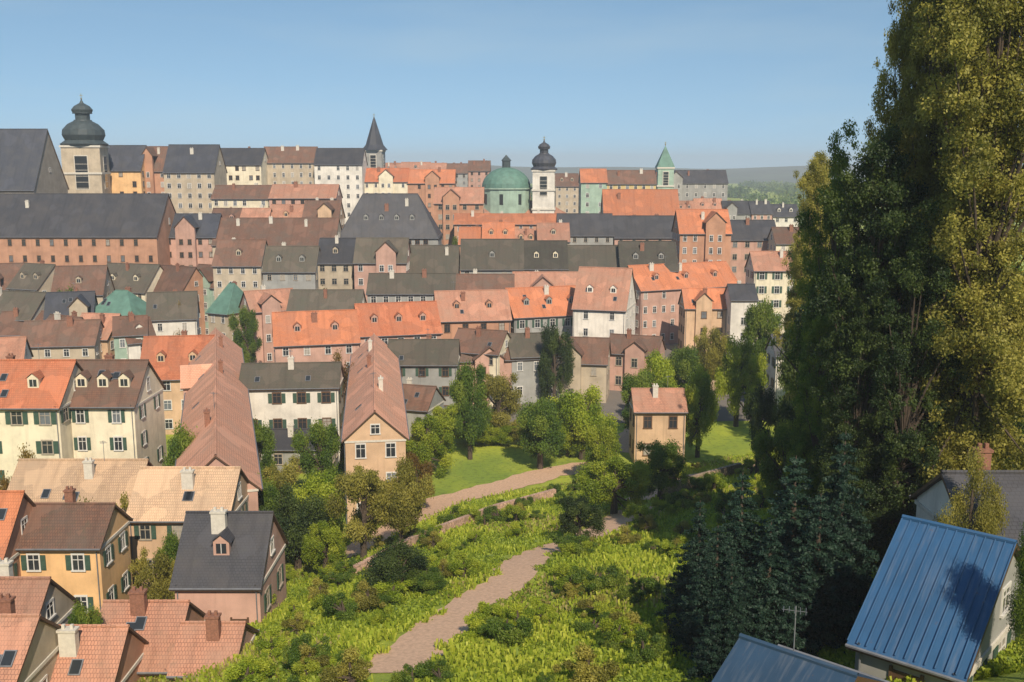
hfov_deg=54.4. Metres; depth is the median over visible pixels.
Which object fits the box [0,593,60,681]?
house
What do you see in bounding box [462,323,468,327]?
window
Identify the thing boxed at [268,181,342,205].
house
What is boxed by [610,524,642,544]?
shrub
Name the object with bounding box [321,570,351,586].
shrub
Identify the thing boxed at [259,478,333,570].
tree
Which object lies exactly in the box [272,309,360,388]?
house
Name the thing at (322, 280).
window
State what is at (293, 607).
shrub
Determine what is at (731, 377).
tree
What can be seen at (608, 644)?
shrub
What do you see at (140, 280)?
house
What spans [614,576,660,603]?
shrub
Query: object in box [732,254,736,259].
window
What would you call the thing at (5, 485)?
tree
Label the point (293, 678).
shrub
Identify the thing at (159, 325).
window
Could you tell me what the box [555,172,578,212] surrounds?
house
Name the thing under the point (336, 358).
tree
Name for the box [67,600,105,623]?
tree
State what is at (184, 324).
window
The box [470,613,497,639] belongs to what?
shrub
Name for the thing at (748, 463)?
shrub
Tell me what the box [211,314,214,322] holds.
window
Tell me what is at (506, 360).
house
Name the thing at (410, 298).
window
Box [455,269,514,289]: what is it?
house
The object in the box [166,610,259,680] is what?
house
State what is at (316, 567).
shrub
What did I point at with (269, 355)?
window
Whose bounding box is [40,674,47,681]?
window
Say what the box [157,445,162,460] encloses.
window
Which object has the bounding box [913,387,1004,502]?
tree
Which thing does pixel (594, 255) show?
house
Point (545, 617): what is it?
shrub
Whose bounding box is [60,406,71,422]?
window
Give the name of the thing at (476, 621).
shrub
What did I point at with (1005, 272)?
tree
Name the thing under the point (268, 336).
window
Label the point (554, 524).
shrub
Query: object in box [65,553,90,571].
window
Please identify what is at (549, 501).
shrub
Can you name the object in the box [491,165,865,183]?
hills
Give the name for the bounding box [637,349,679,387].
tree
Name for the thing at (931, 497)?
house
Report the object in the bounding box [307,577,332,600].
shrub
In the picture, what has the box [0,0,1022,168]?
sky
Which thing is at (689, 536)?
shrub
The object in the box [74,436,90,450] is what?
window
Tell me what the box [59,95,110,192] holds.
church tower
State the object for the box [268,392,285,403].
window
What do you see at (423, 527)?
shrub
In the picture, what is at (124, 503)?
tree
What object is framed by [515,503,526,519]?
shrub
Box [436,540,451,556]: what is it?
shrub
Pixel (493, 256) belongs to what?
house
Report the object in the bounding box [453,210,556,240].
house
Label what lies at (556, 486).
shrub
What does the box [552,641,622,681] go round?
shrub
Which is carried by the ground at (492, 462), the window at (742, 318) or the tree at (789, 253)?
the tree at (789, 253)
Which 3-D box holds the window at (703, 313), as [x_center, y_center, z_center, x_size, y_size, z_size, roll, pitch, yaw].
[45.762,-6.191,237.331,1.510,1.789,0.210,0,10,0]
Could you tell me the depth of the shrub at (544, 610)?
69.47 m
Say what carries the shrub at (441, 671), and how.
on the ground at (492, 462)
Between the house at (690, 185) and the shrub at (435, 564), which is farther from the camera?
the house at (690, 185)
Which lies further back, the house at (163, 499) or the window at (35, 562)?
the house at (163, 499)
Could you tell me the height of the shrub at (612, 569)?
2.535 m
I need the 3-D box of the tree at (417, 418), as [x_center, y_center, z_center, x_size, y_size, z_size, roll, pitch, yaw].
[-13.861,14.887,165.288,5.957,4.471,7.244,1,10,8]
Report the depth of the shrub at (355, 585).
83.29 m
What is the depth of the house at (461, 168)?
505.59 m
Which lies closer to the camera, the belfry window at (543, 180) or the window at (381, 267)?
the window at (381, 267)
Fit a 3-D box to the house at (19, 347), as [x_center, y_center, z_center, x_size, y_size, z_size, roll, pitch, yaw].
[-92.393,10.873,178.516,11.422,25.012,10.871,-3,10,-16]
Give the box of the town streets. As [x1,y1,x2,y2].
[473,343,764,422]
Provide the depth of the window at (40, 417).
116.23 m
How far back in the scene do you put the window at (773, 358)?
181.59 m
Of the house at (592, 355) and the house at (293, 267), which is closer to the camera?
the house at (592, 355)
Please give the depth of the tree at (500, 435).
161.80 m
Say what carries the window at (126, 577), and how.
in the house at (79, 551)
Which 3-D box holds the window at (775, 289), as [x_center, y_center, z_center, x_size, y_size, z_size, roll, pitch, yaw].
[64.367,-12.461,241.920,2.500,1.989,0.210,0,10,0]
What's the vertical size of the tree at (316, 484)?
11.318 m
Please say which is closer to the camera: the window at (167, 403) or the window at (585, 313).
the window at (167, 403)
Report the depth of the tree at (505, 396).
162.90 m
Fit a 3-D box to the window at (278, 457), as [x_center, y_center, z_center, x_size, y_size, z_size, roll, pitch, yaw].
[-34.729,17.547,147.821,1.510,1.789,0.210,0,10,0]
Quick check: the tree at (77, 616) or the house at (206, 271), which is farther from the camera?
the house at (206, 271)
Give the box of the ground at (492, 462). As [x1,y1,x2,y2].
[164,184,1023,681]
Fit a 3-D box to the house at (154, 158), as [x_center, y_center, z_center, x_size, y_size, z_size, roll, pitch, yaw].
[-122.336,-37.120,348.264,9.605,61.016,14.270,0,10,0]
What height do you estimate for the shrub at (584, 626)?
2.004 m
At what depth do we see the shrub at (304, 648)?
62.29 m
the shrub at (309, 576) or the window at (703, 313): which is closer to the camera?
the shrub at (309, 576)
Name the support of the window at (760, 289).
in the house at (766, 274)
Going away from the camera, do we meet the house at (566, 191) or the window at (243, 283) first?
the window at (243, 283)
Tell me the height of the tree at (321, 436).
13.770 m
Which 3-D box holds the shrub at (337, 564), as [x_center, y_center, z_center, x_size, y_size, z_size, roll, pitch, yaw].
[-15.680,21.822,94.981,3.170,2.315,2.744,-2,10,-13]
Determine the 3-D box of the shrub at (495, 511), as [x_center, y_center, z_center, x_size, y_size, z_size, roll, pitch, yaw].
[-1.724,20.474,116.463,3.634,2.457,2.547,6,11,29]
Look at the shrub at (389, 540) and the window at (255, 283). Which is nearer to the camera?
the shrub at (389, 540)
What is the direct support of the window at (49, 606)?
in the house at (48, 598)
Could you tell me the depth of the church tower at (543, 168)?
376.46 m
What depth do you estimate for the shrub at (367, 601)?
76.23 m
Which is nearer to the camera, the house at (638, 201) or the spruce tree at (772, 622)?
the spruce tree at (772, 622)
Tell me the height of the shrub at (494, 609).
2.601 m
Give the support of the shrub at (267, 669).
on the ground at (492, 462)
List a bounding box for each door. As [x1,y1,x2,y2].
[230,617,248,622]
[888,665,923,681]
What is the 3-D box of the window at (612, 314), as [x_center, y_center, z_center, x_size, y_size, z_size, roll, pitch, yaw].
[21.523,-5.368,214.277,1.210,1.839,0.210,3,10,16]
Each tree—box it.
[0,442,34,489]
[57,282,78,291]
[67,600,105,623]
[79,491,128,509]
[128,546,175,598]
[153,530,179,566]
[162,419,197,465]
[227,303,262,362]
[253,415,276,475]
[257,472,283,518]
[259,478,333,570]
[261,454,302,502]
[271,592,277,603]
[288,469,348,558]
[291,417,345,492]
[300,520,346,568]
[324,462,393,558]
[331,348,352,406]
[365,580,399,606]
[373,455,434,540]
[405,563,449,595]
[406,409,457,479]
[406,449,436,498]
[410,417,443,438]
[432,403,458,432]
[446,358,493,459]
[452,236,457,244]
[452,424,492,445]
[474,372,522,428]
[484,424,516,445]
[505,418,536,442]
[515,396,567,468]
[537,322,575,400]
[546,382,619,459]
[555,495,606,537]
[557,423,587,455]
[574,456,653,513]
[582,416,622,480]
[619,367,666,431]
[635,435,690,499]
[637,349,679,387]
[654,500,712,631]
[667,344,702,389]
[667,526,747,659]
[685,359,720,457]
[685,557,759,681]
[693,326,731,380]
[700,474,764,602]
[713,331,768,426]
[733,522,820,656]
[737,456,824,604]
[741,294,782,387]
[744,379,776,472]
[752,415,807,518]
[768,119,869,499]
[770,365,810,464]
[773,150,832,406]
[774,299,844,467]
[775,494,864,654]
[777,224,823,404]
[778,304,840,538]
[797,119,948,575]
[798,432,880,632]
[807,286,897,572]
[837,196,976,571]
[862,0,942,573]
[867,0,999,516]
[899,0,1023,486]
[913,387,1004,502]
[934,443,1009,535]
[965,32,1023,434]
[987,264,1023,461]
[998,413,1023,469]
[1005,522,1023,679]
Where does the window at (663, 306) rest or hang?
in the house at (658, 287)
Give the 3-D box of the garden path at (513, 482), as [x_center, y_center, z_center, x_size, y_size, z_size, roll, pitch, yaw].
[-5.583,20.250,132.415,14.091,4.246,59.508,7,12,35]
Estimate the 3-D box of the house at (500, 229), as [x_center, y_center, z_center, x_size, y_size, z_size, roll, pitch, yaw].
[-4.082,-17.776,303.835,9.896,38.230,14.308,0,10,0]
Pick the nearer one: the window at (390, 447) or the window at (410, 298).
the window at (390, 447)
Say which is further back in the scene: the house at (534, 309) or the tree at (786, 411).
the house at (534, 309)
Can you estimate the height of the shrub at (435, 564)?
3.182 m
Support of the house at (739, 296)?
on the ground at (492, 462)
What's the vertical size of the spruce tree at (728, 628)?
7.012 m
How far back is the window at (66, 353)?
193.61 m
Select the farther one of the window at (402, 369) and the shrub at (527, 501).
the window at (402, 369)
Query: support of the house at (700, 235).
on the ground at (492, 462)
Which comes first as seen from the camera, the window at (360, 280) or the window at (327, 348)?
the window at (327, 348)
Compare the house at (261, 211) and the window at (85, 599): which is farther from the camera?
the house at (261, 211)
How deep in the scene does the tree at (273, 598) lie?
84.67 m
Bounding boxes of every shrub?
[220,655,265,681]
[250,652,275,681]
[252,625,288,657]
[264,674,300,681]
[279,610,313,635]
[280,641,331,664]
[282,642,330,673]
[285,564,298,581]
[285,599,304,618]
[286,573,293,582]
[289,633,331,656]
[290,657,321,681]
[303,572,316,580]
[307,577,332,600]
[311,593,338,609]
[313,552,347,571]
[317,568,324,575]
[317,645,373,681]
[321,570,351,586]
[322,561,351,578]
[322,590,358,621]
[323,657,337,668]
[325,608,338,615]
[331,557,363,571]
[334,650,345,663]
[347,568,359,579]
[350,578,386,612]
[353,575,388,591]
[366,605,393,626]
[370,534,393,549]
[374,578,414,602]
[389,661,427,681]
[401,559,439,570]
[405,529,416,538]
[409,527,433,543]
[419,530,442,548]
[421,523,442,535]
[422,656,453,681]
[425,555,438,562]
[436,504,461,522]
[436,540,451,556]
[437,558,450,574]
[442,563,456,577]
[446,550,484,576]
[453,507,480,519]
[454,541,469,549]
[459,557,486,568]
[460,613,486,639]
[467,529,484,543]
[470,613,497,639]
[474,513,491,524]
[474,601,508,619]
[482,504,507,521]
[486,615,534,646]
[501,503,527,520]
[503,521,527,535]
[506,602,529,627]
[515,496,533,505]
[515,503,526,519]
[518,662,549,677]
[524,596,558,621]
[529,509,545,518]
[536,672,555,681]
[540,613,557,626]
[546,483,561,492]
[546,498,553,505]
[548,520,560,529]
[549,531,581,553]
[551,562,575,573]
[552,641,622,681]
[554,491,576,503]
[554,564,591,591]
[554,582,586,600]
[557,540,594,555]
[561,566,595,582]
[564,534,597,555]
[567,483,581,492]
[570,610,612,632]
[571,565,618,595]
[575,594,620,616]
[586,563,627,588]
[589,536,599,548]
[590,600,620,623]
[596,629,632,652]
[597,614,640,644]
[598,610,648,637]
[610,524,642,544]
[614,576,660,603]
[622,502,655,518]
[625,626,666,665]
[633,514,658,532]
[634,621,663,635]
[636,518,657,529]
[641,576,659,592]
[643,541,663,552]
[644,539,661,549]
[650,611,682,635]
[652,499,666,510]
[659,538,671,555]
[665,534,687,558]
[669,490,701,507]
[669,536,685,555]
[670,531,695,544]
[672,519,691,534]
[688,476,707,491]
[690,462,703,468]
[693,492,711,503]
[699,472,727,488]
[710,471,727,487]
[712,493,734,502]
[714,498,735,523]
[716,488,734,505]
[740,457,760,474]
[747,473,765,490]
[749,486,769,507]
[754,481,765,495]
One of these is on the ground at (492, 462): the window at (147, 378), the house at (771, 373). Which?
the house at (771, 373)
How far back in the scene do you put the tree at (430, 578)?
80.83 m
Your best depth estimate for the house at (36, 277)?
261.14 m
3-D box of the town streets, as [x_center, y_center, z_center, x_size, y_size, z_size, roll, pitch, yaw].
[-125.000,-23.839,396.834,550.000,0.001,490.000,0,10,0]
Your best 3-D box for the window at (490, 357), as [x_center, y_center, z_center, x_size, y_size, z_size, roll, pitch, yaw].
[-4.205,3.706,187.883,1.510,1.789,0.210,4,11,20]
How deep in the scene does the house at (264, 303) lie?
225.89 m
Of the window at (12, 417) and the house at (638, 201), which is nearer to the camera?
the window at (12, 417)
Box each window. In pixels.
[5,411,27,424]
[7,239,11,245]
[13,562,17,575]
[20,515,27,533]
[20,553,46,571]
[33,411,56,424]
[36,440,58,454]
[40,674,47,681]
[44,349,50,356]
[45,597,56,620]
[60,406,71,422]
[63,348,69,356]
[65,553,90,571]
[71,409,88,423]
[73,155,89,189]
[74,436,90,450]
[74,595,93,612]
[82,348,88,356]
[103,155,108,188]
[103,543,113,566]
[106,584,116,598]
[107,409,124,423]
[109,436,126,450]
[110,340,113,349]
[118,530,127,552]
[119,339,125,347]
[121,570,130,592]
[134,524,156,540]
[137,558,157,570]
[139,403,145,418]
[141,429,147,445]
[146,376,151,391]
[154,394,159,408]
[157,323,162,331]
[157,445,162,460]
[163,381,170,390]
[164,400,172,409]
[165,419,173,428]
[167,524,182,538]
[182,322,187,330]
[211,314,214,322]
[217,281,221,286]
[221,315,224,323]
[237,481,242,500]
[241,281,245,286]
[245,498,248,510]
[252,268,256,273]
[253,281,257,286]
[264,584,271,612]
[265,315,270,322]
[266,334,271,341]
[267,274,271,280]
[267,353,272,360]
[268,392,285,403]
[269,418,286,427]
[270,535,275,555]
[273,453,282,464]
[277,564,283,589]
[280,274,284,280]
[282,347,288,355]
[293,274,297,280]
[293,392,309,403]
[294,418,310,427]
[304,347,310,354]
[306,274,310,280]
[317,391,334,402]
[318,417,335,426]
[319,265,324,271]
[320,278,325,284]
[325,346,330,354]
[331,265,336,271]
[332,278,336,284]
[343,265,348,271]
[343,278,348,284]
[346,345,351,353]
[355,443,366,458]
[358,264,362,270]
[358,278,362,284]
[370,154,376,167]
[370,423,380,434]
[371,296,376,302]
[379,265,383,271]
[381,338,387,344]
[383,296,388,301]
[385,442,396,457]
[386,472,396,481]
[395,296,400,301]
[400,367,404,376]
[408,296,413,300]
[416,367,428,376]
[420,296,425,300]
[439,367,451,376]
[439,386,449,395]
[444,324,450,332]
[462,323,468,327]
[481,323,486,328]
[489,356,493,365]
[499,194,502,204]
[499,322,504,329]
[517,320,527,328]
[517,362,522,370]
[517,386,522,393]
[518,194,520,204]
[532,319,542,327]
[533,361,538,370]
[539,176,547,195]
[547,318,557,326]
[562,317,572,326]
[583,311,588,318]
[583,328,587,335]
[590,367,596,375]
[609,312,614,319]
[615,356,621,365]
[615,375,621,384]
[630,358,637,367]
[642,443,651,455]
[643,292,647,299]
[643,306,647,313]
[643,416,652,428]
[661,305,665,312]
[662,171,668,184]
[668,416,677,428]
[701,311,706,318]
[717,247,721,253]
[717,311,722,317]
[732,241,737,247]
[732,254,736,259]
[732,266,736,271]
[740,317,745,324]
[745,241,749,247]
[756,286,766,293]
[757,241,761,247]
[757,272,766,279]
[770,377,773,387]
[771,300,781,307]
[771,357,774,366]
[772,272,782,279]
[772,286,781,293]
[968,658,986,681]
[993,630,1010,658]
[999,580,1011,618]
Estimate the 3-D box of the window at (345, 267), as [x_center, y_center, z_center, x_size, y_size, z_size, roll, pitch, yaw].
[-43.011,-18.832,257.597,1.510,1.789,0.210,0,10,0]
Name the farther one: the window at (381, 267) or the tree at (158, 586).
the window at (381, 267)
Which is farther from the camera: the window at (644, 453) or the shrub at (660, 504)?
the window at (644, 453)
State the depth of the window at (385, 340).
202.90 m
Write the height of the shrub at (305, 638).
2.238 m
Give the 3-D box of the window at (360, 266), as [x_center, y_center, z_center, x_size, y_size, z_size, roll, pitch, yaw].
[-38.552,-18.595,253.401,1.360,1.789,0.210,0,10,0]
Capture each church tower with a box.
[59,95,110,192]
[364,117,386,167]
[531,137,556,212]
[655,142,674,188]
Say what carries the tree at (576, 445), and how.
on the ground at (492, 462)
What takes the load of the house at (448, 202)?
on the ground at (492, 462)
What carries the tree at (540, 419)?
on the ground at (492, 462)
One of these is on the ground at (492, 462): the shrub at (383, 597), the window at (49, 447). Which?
the shrub at (383, 597)
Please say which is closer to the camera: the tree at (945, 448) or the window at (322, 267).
the tree at (945, 448)
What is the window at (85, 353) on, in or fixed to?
in the house at (70, 337)
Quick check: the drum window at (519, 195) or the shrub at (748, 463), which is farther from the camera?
the drum window at (519, 195)
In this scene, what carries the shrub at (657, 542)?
on the ground at (492, 462)
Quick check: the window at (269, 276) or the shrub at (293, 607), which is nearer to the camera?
the shrub at (293, 607)
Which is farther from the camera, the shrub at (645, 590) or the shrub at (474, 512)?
the shrub at (474, 512)
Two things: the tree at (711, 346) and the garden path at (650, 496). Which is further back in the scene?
the tree at (711, 346)
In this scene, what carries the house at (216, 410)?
on the ground at (492, 462)
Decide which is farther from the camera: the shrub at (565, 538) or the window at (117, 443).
the window at (117, 443)
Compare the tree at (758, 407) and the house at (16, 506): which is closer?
the house at (16, 506)
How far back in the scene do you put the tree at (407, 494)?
100.08 m
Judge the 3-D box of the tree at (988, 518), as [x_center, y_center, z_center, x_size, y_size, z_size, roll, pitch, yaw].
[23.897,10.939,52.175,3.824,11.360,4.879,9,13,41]
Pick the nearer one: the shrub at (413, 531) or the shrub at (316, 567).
the shrub at (316, 567)
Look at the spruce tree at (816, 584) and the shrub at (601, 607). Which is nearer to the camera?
the spruce tree at (816, 584)
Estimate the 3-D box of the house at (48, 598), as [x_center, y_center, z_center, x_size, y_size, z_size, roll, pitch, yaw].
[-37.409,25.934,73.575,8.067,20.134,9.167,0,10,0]
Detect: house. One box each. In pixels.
[0,193,175,265]
[0,262,23,289]
[0,287,45,321]
[0,307,43,336]
[0,336,33,358]
[0,344,82,483]
[0,490,35,575]
[0,558,80,623]
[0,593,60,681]
[5,260,55,291]
[7,441,152,511]
[15,486,133,615]
[20,315,104,358]
[43,283,97,319]
[46,310,83,319]
[50,624,148,681]
[51,265,114,303]
[69,353,166,465]
[80,312,121,358]
[94,281,145,315]
[100,586,205,678]
[106,262,163,301]
[108,145,146,192]
[112,311,147,358]
[119,313,155,358]
[126,466,249,587]
[140,330,215,434]
[141,146,167,192]
[146,289,199,335]
[153,263,205,334]
[162,144,227,212]
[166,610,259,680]
[168,212,221,266]
[169,507,288,623]
[175,327,262,510]
[196,264,214,334]
[205,281,242,341]
[210,182,271,209]
[211,216,341,256]
[211,237,267,299]
[212,207,241,216]
[221,146,267,184]
[238,285,292,362]
[239,350,344,462]
[240,204,272,216]
[259,423,338,473]
[261,242,320,288]
[264,145,317,184]
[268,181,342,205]
[270,204,303,216]
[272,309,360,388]
[286,289,366,310]
[302,197,345,227]
[313,148,367,222]
[318,235,355,288]
[340,193,442,244]
[340,333,409,523]
[353,237,410,300]
[354,300,442,346]
[364,167,409,192]
[366,268,455,302]
[385,161,400,167]
[387,329,460,408]
[401,161,430,168]
[403,374,445,436]
[407,167,456,218]
[409,244,459,273]
[430,161,446,168]
[433,186,484,244]
[433,289,511,338]
[446,162,468,186]
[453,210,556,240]
[454,326,510,405]
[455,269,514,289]
[458,225,481,273]
[460,239,523,273]
[460,332,539,403]
[468,159,490,186]
[482,219,514,238]
[505,285,575,335]
[508,327,560,403]
[512,270,577,286]
[515,228,536,239]
[524,240,568,270]
[536,219,570,244]
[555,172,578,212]
[556,212,613,244]
[559,331,611,402]
[568,245,619,270]
[571,266,636,336]
[578,169,607,212]
[600,189,679,214]
[606,168,656,188]
[609,328,666,390]
[613,213,674,244]
[617,241,678,271]
[626,258,737,343]
[628,376,687,462]
[655,169,728,200]
[671,209,732,266]
[678,287,726,349]
[679,200,694,208]
[693,197,722,208]
[712,606,889,681]
[721,199,750,219]
[723,280,758,353]
[730,217,775,282]
[744,249,795,338]
[748,199,772,219]
[765,324,796,407]
[767,224,800,250]
[770,202,798,226]
[845,514,1021,681]
[909,443,1023,545]
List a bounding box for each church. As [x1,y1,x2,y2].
[0,129,68,192]
[482,155,565,212]
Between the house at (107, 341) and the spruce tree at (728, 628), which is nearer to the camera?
the spruce tree at (728, 628)
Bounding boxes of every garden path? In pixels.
[317,462,587,562]
[368,506,654,672]
[617,428,628,452]
[626,464,754,499]
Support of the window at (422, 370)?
in the house at (434, 362)
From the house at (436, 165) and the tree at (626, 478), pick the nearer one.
the tree at (626, 478)
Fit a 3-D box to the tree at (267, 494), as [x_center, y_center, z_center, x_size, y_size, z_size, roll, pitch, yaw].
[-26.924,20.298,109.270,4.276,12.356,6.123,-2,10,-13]
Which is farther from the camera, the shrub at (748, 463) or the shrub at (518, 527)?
the shrub at (748, 463)
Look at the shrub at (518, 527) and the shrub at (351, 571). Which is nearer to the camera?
the shrub at (351, 571)
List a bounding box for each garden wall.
[353,489,555,574]
[662,462,741,493]
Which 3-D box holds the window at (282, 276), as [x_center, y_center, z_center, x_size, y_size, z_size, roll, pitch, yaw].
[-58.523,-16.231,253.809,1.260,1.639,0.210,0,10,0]
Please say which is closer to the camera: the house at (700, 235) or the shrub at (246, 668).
the shrub at (246, 668)
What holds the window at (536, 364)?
in the house at (527, 344)
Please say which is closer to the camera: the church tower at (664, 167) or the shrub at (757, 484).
the shrub at (757, 484)
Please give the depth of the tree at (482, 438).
161.40 m
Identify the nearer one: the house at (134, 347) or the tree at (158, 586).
the tree at (158, 586)
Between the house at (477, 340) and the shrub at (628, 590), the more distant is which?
the house at (477, 340)
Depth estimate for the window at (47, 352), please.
193.13 m
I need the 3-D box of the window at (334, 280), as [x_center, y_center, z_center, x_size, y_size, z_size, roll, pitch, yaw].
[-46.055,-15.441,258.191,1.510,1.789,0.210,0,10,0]
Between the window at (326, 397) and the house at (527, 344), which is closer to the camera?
the window at (326, 397)
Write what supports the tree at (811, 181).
on the ground at (492, 462)
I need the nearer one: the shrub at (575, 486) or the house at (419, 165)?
the shrub at (575, 486)
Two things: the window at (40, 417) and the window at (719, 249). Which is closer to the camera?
the window at (40, 417)
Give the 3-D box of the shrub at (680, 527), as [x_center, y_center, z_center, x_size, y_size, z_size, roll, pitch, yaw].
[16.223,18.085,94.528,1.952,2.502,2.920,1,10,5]
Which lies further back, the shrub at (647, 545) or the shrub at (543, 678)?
the shrub at (647, 545)
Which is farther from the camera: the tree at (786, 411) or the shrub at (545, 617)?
the tree at (786, 411)
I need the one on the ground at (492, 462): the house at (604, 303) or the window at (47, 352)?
the house at (604, 303)
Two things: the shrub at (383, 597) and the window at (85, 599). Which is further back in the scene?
the window at (85, 599)
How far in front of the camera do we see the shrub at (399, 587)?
79.05 m
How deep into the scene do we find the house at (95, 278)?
246.75 m
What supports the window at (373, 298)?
in the house at (392, 286)
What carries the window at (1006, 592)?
in the house at (933, 608)
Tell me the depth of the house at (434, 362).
178.20 m
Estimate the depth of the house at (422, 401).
169.12 m
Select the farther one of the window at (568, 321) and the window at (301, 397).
the window at (568, 321)
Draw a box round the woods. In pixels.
[530,180,1014,227]
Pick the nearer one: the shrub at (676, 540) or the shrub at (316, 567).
the shrub at (676, 540)
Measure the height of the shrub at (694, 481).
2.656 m
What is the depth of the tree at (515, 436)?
163.09 m
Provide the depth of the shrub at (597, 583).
75.50 m
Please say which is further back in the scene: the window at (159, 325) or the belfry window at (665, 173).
the belfry window at (665, 173)
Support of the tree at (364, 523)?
on the ground at (492, 462)
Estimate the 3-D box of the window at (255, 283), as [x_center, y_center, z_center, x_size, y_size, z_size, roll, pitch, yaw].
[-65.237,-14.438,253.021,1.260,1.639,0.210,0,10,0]
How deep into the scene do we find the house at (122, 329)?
199.92 m
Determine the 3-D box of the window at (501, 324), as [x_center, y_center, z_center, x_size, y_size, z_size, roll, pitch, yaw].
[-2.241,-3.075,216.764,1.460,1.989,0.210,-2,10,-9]
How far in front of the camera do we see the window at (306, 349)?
197.96 m
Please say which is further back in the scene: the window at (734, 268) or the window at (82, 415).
the window at (734, 268)
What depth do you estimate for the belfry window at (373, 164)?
419.38 m
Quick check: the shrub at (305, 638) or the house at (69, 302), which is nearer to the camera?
the shrub at (305, 638)
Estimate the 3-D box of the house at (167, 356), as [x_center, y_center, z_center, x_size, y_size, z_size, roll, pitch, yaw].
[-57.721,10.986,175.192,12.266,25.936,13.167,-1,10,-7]
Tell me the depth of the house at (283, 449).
148.14 m
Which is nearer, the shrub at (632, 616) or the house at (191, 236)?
the shrub at (632, 616)
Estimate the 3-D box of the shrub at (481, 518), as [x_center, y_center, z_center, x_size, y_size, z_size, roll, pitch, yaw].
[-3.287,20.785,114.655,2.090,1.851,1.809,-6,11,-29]
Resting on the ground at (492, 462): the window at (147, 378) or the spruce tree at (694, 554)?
the spruce tree at (694, 554)
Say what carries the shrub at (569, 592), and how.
on the ground at (492, 462)
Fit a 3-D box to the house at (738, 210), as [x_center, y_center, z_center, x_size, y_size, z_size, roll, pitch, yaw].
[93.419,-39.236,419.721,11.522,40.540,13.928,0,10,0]
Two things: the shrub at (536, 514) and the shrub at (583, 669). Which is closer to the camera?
the shrub at (583, 669)
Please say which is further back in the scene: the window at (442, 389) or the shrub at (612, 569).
the window at (442, 389)
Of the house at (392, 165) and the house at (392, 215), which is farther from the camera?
the house at (392, 165)
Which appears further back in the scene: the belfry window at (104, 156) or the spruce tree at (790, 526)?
the belfry window at (104, 156)
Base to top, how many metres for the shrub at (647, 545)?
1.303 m
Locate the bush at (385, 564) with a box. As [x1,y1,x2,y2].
[355,538,430,586]
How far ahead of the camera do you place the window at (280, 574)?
87.22 m
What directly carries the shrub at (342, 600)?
on the ground at (492, 462)
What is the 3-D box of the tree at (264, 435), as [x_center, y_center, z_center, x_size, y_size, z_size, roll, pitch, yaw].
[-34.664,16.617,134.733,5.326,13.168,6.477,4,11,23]
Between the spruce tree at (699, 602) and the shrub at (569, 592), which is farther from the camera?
the shrub at (569, 592)
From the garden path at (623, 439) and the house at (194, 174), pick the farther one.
the house at (194, 174)
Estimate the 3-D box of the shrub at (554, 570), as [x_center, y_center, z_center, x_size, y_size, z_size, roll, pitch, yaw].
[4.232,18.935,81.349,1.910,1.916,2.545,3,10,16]
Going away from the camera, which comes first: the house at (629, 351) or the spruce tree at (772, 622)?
the spruce tree at (772, 622)
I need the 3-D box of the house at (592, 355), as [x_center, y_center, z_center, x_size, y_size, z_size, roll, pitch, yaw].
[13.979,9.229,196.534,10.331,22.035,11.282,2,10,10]
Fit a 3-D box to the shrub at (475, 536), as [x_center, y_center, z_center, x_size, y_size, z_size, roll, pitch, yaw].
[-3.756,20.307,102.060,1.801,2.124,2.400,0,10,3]
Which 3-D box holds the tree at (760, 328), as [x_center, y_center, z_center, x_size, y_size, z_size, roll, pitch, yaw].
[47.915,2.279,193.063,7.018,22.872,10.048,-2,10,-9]
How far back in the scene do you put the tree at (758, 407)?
132.75 m
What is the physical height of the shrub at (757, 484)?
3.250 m
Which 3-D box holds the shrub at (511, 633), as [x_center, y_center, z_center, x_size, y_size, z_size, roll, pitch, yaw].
[-0.392,19.119,64.711,3.876,3.022,2.716,8,13,39]
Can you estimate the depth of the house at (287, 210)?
303.27 m
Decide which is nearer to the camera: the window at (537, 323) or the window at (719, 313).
the window at (537, 323)
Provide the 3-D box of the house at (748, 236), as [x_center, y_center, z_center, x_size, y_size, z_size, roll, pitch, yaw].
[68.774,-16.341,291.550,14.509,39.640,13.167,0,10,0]
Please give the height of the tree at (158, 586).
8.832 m
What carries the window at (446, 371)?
in the house at (434, 362)
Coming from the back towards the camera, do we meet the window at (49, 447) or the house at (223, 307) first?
the house at (223, 307)
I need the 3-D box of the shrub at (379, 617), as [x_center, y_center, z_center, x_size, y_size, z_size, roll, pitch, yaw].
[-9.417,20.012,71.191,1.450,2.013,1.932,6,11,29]
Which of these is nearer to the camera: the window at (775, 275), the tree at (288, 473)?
the tree at (288, 473)
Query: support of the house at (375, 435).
on the ground at (492, 462)
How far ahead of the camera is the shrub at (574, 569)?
77.53 m
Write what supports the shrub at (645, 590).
on the ground at (492, 462)
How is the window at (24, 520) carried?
in the house at (16, 506)
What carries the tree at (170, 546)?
on the ground at (492, 462)
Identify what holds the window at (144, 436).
in the house at (116, 406)
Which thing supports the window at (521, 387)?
in the house at (527, 344)
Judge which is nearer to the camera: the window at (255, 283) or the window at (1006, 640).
the window at (1006, 640)
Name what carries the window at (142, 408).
in the house at (116, 406)
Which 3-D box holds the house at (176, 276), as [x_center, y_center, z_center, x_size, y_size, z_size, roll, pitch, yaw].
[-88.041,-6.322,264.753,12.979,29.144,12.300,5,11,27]
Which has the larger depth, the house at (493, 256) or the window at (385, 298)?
the house at (493, 256)
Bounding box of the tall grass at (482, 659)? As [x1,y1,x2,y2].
[137,450,1023,681]
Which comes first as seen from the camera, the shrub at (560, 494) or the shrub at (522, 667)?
the shrub at (522, 667)
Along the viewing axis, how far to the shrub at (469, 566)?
85.62 m
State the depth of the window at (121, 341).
199.07 m

